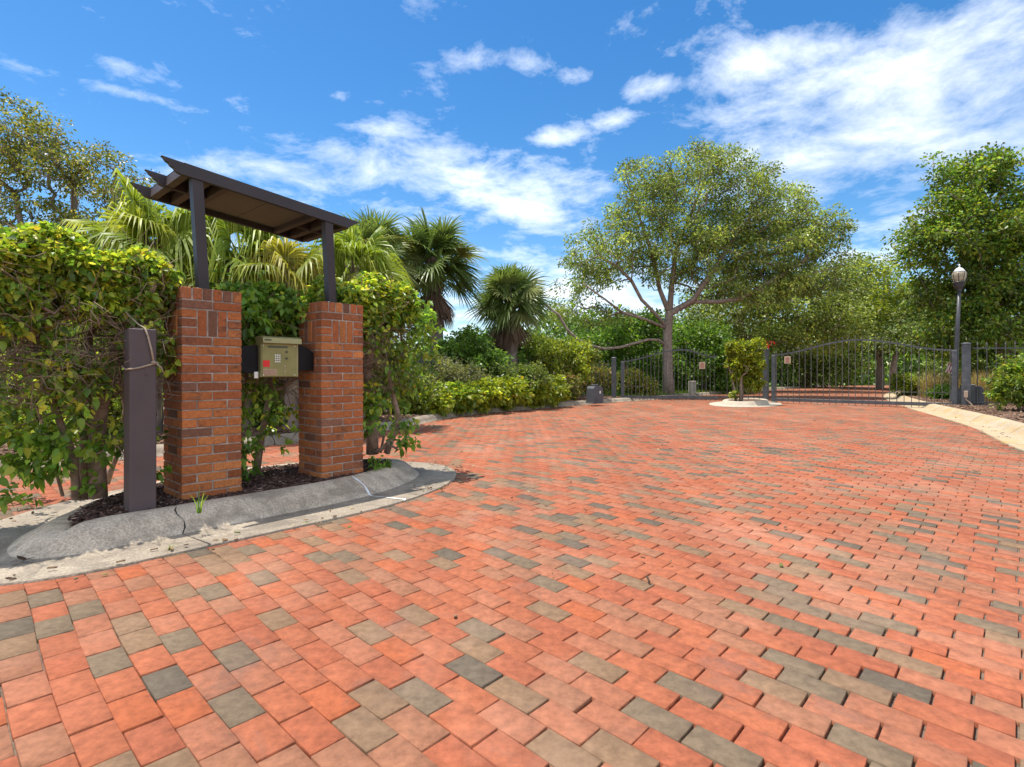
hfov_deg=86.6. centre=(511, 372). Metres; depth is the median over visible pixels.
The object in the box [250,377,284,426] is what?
bush
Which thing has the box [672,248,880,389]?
oak tree
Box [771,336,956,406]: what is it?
iron gate
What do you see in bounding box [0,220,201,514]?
hedge
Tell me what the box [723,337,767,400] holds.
topiary bush
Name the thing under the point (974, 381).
ornamental grass
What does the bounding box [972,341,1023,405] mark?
iron fence
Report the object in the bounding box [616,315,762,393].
tree
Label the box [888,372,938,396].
bush
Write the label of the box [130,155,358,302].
pergola roof
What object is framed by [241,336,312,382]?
entry keypad
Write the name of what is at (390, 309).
shrub
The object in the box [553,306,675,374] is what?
tree
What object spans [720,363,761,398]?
iron fence
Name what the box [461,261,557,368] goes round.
palm tree
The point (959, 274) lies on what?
street lamp
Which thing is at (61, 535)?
median kerb
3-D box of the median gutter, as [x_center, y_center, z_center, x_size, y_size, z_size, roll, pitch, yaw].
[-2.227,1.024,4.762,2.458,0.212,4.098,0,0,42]
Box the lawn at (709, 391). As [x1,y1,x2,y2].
[277,382,788,397]
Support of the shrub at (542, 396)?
on the planting bed at (163, 433)
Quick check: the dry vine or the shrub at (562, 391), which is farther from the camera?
the shrub at (562, 391)
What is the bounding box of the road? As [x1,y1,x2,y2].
[0,385,1023,766]
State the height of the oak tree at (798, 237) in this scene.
11.454 m
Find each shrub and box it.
[300,271,446,470]
[393,382,455,416]
[432,379,485,415]
[463,374,510,413]
[493,374,534,410]
[520,377,557,408]
[544,373,571,407]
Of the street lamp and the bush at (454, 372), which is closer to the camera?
the bush at (454, 372)
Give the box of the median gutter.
[0,461,455,585]
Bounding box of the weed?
[190,488,207,513]
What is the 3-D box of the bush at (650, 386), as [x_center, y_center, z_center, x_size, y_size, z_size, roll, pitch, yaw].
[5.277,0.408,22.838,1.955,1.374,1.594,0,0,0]
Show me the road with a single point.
(338, 643)
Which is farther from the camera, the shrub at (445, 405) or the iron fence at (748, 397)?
the iron fence at (748, 397)
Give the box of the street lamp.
[949,264,967,401]
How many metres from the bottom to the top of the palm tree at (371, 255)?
3.948 m
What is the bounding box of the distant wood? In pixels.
[20,300,1022,385]
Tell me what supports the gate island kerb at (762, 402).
on the road
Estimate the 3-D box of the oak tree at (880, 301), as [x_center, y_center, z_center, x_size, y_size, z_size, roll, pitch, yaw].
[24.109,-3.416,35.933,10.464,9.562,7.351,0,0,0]
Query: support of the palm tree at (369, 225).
on the planting bed at (163, 433)
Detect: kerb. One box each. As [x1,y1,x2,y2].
[0,385,825,467]
[7,458,418,558]
[709,398,781,406]
[884,389,1023,451]
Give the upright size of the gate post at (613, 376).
1.626 m
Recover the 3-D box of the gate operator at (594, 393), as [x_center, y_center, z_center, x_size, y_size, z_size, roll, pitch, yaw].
[2.687,0.679,17.660,0.540,0.606,0.340,0,0,-40]
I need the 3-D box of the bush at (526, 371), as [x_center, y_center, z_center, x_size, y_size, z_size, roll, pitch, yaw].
[-0.146,0.254,16.221,3.005,1.449,2.018,0,0,0]
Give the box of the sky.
[0,0,1023,372]
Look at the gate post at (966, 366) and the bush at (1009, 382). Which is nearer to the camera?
the bush at (1009, 382)
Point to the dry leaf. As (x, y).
(22, 558)
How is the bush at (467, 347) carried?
on the planting bed at (163, 433)
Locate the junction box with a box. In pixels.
[964,391,972,405]
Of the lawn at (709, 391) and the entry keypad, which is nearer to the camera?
the entry keypad
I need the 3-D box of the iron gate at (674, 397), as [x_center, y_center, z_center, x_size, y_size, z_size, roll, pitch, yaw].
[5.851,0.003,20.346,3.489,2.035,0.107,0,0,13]
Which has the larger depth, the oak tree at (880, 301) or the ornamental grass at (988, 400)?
the oak tree at (880, 301)
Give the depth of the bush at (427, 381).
12.50 m
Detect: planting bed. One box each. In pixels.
[0,394,619,453]
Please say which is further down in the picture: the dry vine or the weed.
the weed
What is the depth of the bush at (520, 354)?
18.82 m
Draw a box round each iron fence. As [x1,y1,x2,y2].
[364,354,609,412]
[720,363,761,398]
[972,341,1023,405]
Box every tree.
[0,86,163,325]
[39,168,230,431]
[135,205,309,429]
[225,236,364,430]
[295,224,429,417]
[318,204,425,405]
[398,206,487,367]
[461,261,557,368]
[538,136,862,394]
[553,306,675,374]
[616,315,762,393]
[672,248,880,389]
[744,316,887,387]
[792,248,930,388]
[847,278,1021,389]
[880,141,1023,398]
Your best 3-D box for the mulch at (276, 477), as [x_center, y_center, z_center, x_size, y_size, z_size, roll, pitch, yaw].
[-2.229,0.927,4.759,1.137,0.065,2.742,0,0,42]
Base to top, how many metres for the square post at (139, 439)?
1.278 m
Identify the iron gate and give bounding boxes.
[621,347,717,399]
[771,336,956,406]
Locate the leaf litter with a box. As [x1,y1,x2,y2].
[0,397,1022,616]
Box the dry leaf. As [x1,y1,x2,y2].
[17,556,33,560]
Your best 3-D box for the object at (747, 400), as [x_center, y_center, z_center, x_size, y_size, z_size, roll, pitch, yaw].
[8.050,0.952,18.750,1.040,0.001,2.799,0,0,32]
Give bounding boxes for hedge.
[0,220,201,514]
[158,267,309,481]
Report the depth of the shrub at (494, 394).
14.13 m
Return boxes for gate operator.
[585,384,603,403]
[957,384,984,405]
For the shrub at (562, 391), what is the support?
on the planting bed at (163, 433)
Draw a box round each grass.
[584,386,769,395]
[913,367,951,397]
[930,369,972,385]
[958,368,993,400]
[972,371,1011,403]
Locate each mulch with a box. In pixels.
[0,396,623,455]
[67,458,391,524]
[905,395,1023,422]
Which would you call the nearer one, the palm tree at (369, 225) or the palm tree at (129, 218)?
the palm tree at (129, 218)
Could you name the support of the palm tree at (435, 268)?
on the planting bed at (163, 433)
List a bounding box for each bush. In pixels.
[0,318,164,390]
[0,354,123,437]
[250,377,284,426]
[364,342,448,412]
[410,353,492,386]
[424,323,513,375]
[464,326,535,366]
[467,359,556,391]
[521,330,603,382]
[551,371,585,399]
[565,361,619,396]
[616,366,660,395]
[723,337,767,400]
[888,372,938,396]
[914,343,1022,383]
[924,382,960,398]
[980,350,1023,410]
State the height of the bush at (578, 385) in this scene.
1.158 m
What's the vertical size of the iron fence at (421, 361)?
1.490 m
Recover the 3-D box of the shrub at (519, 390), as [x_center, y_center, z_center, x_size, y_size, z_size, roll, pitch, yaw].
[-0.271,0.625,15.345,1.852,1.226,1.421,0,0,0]
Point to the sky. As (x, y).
(514, 119)
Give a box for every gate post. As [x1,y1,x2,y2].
[612,357,615,397]
[763,348,768,399]
[961,342,971,404]
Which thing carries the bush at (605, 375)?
on the planting bed at (163, 433)
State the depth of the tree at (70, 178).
12.25 m
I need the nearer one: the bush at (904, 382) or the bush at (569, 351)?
the bush at (569, 351)
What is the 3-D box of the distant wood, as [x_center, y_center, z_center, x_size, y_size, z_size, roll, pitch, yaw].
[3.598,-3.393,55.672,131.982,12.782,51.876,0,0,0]
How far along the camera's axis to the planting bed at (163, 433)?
8.60 m
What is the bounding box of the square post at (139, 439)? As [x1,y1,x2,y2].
[124,328,155,512]
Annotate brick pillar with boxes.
[163,286,241,501]
[298,301,362,477]
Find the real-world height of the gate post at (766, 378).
1.866 m
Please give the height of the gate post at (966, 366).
1.956 m
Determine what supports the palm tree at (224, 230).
on the planting bed at (163, 433)
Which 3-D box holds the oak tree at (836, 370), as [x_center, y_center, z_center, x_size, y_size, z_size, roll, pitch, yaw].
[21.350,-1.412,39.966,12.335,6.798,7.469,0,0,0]
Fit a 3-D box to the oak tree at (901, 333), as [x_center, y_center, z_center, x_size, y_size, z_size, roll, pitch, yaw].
[25.552,-2.342,32.845,9.407,7.045,6.931,0,0,0]
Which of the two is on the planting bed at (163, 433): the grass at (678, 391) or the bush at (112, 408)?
the bush at (112, 408)
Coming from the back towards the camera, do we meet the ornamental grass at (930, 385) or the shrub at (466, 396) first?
the ornamental grass at (930, 385)
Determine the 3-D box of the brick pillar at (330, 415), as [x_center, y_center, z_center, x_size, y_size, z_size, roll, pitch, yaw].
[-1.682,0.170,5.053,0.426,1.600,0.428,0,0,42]
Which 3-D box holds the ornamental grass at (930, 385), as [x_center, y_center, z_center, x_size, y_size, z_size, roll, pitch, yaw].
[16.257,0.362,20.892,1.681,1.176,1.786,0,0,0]
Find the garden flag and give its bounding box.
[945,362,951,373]
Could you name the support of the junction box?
attached to the gate post at (966, 366)
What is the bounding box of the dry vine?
[121,312,163,372]
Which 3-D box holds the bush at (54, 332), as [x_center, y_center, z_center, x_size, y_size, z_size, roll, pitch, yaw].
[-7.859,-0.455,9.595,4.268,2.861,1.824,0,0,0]
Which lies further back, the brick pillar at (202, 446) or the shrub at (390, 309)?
the shrub at (390, 309)
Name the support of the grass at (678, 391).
on the lawn at (709, 391)
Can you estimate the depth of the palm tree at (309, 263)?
8.71 m

